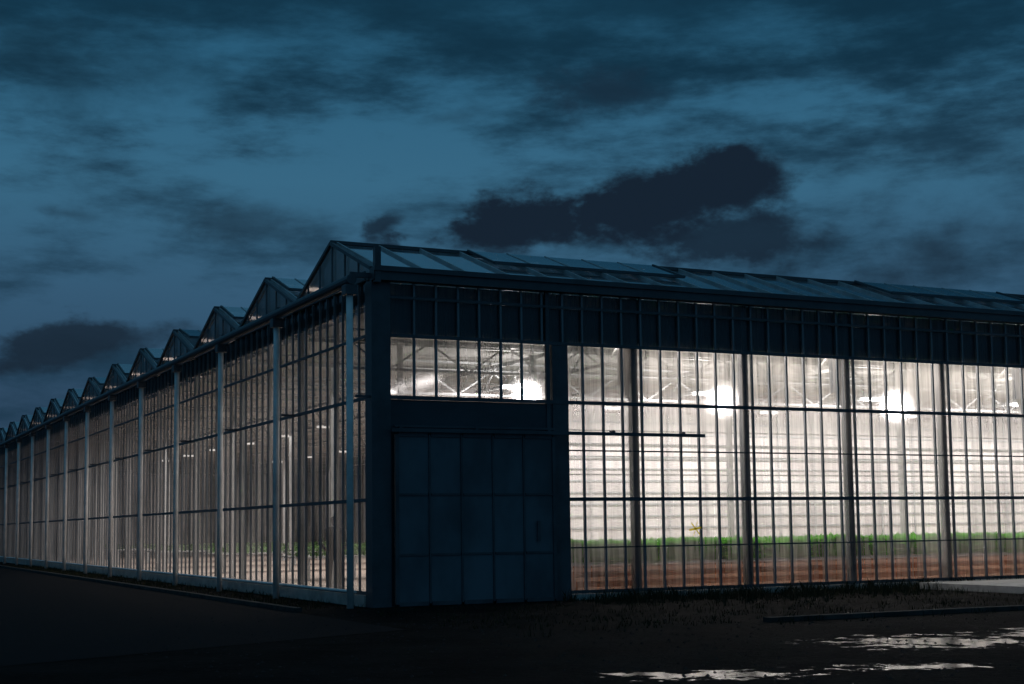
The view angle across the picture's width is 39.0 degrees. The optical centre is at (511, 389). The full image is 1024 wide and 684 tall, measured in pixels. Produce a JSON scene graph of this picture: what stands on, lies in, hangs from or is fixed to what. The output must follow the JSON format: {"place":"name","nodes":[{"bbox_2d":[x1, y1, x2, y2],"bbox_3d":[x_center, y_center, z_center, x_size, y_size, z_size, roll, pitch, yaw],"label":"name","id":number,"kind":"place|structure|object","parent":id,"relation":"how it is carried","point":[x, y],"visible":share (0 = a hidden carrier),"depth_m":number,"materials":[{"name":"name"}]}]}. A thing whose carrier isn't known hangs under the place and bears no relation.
{"place":"outdoors","nodes":[
{"label":"outdoors","id":0,"kind":"place"},
{"bbox_2d":[0,567,404,665],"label":"road","id":1,"kind":"structure","parent":0,"point":[40,614],"depth_m":23.48,"materials":[{"name":"grey asphalt"}]},
{"bbox_2d":[0,562,1023,683],"bbox_3d":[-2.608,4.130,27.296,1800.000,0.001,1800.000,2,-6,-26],"label":"ground","id":2,"kind":"structure","parent":0,"point":[840,660],"depth_m":17.16,"materials":[{"name":"grey gravel"}]},
{"bbox_2d":[0,565,301,612],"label":"kerb","id":3,"kind":"structure","parent":2,"relation":"on","point":[246,602],"depth_m":33.93,"materials":[{"name":"concrete"}]},
{"bbox_2d":[3,294,353,608],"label":"downpipes","id":4,"kind":"object","parent":2,"relation":"on","point":[349,450],"visible":0.86,"depth_m":40.00,"materials":[{"name":"grey metal"}]},
{"bbox_2d":[0,556,356,592],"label":"base wall","id":5,"kind":"structure","parent":2,"relation":"on","point":[283,584],"depth_m":35.83,"materials":[{"name":"grey concrete"}]},
{"bbox_2d":[11,551,365,590],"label":"interior floor","id":6,"kind":"structure","parent":2,"relation":"on","point":[363,573],"depth_m":58.49,"materials":[{"name":"grey concrete"}]},
{"bbox_2d":[0,421,1021,555],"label":"end walls","id":7,"kind":"structure","parent":6,"relation":"on","point":[295,508],"depth_m":108.28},
{"bbox_2d":[2,312,1021,474],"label":"shade screen","id":8,"kind":"object","parent":7,"relation":"attached to","point":[472,356],"visible":0.16,"depth_m":44.42,"materials":[{"name":"fabric"}]},
{"bbox_2d":[0,245,1023,447],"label":"roof glass","id":9,"kind":"object","parent":7,"relation":"on","point":[420,258],"visible":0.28,"depth_m":33.58,"materials":[{"name":"clear glass"}]},
{"bbox_2d":[0,240,1023,457],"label":"roof","id":10,"kind":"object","parent":7,"relation":"on","point":[669,269],"visible":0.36,"depth_m":34.26,"materials":[{"name":"paint"}]},
{"bbox_2d":[390,284,1023,430],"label":"blackout panel","id":11,"kind":"object","parent":7,"relation":"attached to","point":[455,413],"visible":0.67,"depth_m":30.38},
{"bbox_2d":[7,328,1021,586],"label":"lattice girders","id":12,"kind":"object","parent":6,"relation":"on","point":[533,374],"visible":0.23,"depth_m":39.30,"materials":[{"name":"metal"}]},
{"bbox_2d":[133,354,1016,460],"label":"grow lamp housings","id":13,"kind":"object","parent":12,"relation":"attached to","point":[507,382],"visible":0.2,"depth_m":40.50,"materials":[{"name":"metal"}]},
{"bbox_2d":[162,407,916,462],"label":"grow lamp tubes","id":14,"kind":"object","parent":13,"relation":"attached to","point":[761,412],"visible":0.13,"depth_m":47.19,"materials":[{"name":"white"}]},
{"bbox_2d":[503,385,1017,405],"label":"grow lamp tubes","id":15,"kind":"object","parent":13,"relation":"attached to","point":[693,393],"visible":0.74,"depth_m":38.08,"materials":[{"name":"white"}]},
{"bbox_2d":[569,412,1023,565],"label":"diffusing screen","id":16,"kind":"object","parent":12,"relation":"attached to","point":[577,522],"visible":0.33,"depth_m":47.15,"materials":[{"name":"fabric"}]},
{"bbox_2d":[105,531,1023,589],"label":"crop bench","id":17,"kind":"object","parent":6,"relation":"on","point":[615,557],"visible":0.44,"depth_m":32.87,"materials":[{"name":"metal"}]},
{"bbox_2d":[569,412,1023,565],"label":"screen seams and wires","id":18,"kind":"object","parent":6,"relation":"on","point":[778,447],"visible":0.37,"depth_m":45.10,"materials":[{"name":"fabric"}]},
{"bbox_2d":[391,432,541,606],"bbox_3d":[-0.740,2.503,28.393,3.500,3.400,0.030,2,-6,-26],"label":"door backing","id":19,"kind":"object","parent":2,"relation":"on","point":[392,519],"depth_m":27.65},
{"bbox_2d":[0,558,1023,606],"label":"concrete plinth","id":20,"kind":"structure","parent":2,"relation":"on","point":[316,595],"depth_m":34.11,"materials":[{"name":"grey concrete"}]},
{"bbox_2d":[0,318,338,588],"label":"side columns","id":21,"kind":"structure","parent":20,"relation":"on","point":[270,457],"depth_m":36.40,"materials":[{"name":"metal"}]},
{"bbox_2d":[0,279,369,456],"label":"side blackout band","id":22,"kind":"object","parent":21,"relation":"attached to","point":[339,303],"visible":0.44,"depth_m":35.45,"materials":[{"name":"black"}]},
{"bbox_2d":[0,242,372,594],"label":"side rails and gables","id":23,"kind":"object","parent":20,"relation":"on","point":[304,288],"visible":0.66,"depth_m":38.02,"materials":[{"name":"paint"}]},
{"bbox_2d":[0,246,367,590],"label":"side glazing bars","id":24,"kind":"object","parent":23,"relation":"attached to","point":[75,508],"visible":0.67,"depth_m":40.32,"materials":[{"name":"metal"}]},
{"bbox_2d":[0,272,370,488],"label":"collector pipe","id":25,"kind":"object","parent":23,"relation":"attached to","point":[346,285],"visible":1,"depth_m":36.19,"materials":[{"name":"metal"}]},
{"bbox_2d":[369,265,1023,593],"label":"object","id":26,"kind":"object","parent":20,"relation":"on","point":[423,276],"visible":1,"depth_m":30.99,"materials":[{"name":"paint"}]},
{"bbox_2d":[412,283,1023,589],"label":"glazing bars","id":27,"kind":"object","parent":26,"relation":"attached to","point":[770,437],"visible":0.94,"depth_m":31.77,"materials":[{"name":"metal"}]},
{"bbox_2d":[689,521,701,534],"bbox_3d":[3.882,2.951,30.549,0.315,0.341,0.001,2,-6,-26],"label":"yellow star decal","id":28,"kind":"object","parent":27,"relation":"attached to","point":[694,528],"visible":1,"depth_m":30.55},
{"bbox_2d":[5,564,1023,636],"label":"grass","id":29,"kind":"structure","parent":2,"relation":"on","point":[745,592],"depth_m":28.83,"materials":[{"name":"plant"}]},
{"bbox_2d":[391,425,704,606],"bbox_3d":[0.887,2.507,29.028,7.100,3.450,0.195,2,-6,-26],"label":"sliding door frame","id":30,"kind":"object","parent":2,"relation":"on","point":[469,431],"visible":0.99,"depth_m":28.28,"materials":[{"name":"black metal"}]},
{"bbox_2d":[399,436,553,601],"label":"sliding door panels","id":31,"kind":"object","parent":30,"relation":"in","point":[446,516],"visible":1,"depth_m":28.22,"materials":[{"name":"metal"}]},
{"bbox_2d":[365,246,1023,607],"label":"columns","id":32,"kind":"structure","parent":2,"relation":"on","point":[378,449],"depth_m":29.38,"materials":[{"name":"metal"}]},
{"bbox_2d":[763,605,1023,621],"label":"kerb","id":33,"kind":"structure","parent":2,"relation":"on","point":[890,613],"depth_m":22.80,"materials":[{"name":"concrete"}]},
{"bbox_2d":[920,579,1023,593],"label":"concrete pad","id":34,"kind":"object","parent":2,"relation":"on","point":[1008,586],"visible":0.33,"depth_m":30.95,"materials":[{"name":"grey concrete"}]},
{"bbox_2d":[0,242,1023,436],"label":"roof glazing bars","id":35,"kind":"object","parent":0,"point":[572,274],"visible":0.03,"depth_m":33.60,"materials":[{"name":"grey metal"}]},
{"bbox_2d":[0,0,1023,427],"label":"sky","id":36,"kind":"structure","parent":0,"point":[161,161],"materials":[{"name":"blue"}]}
]}

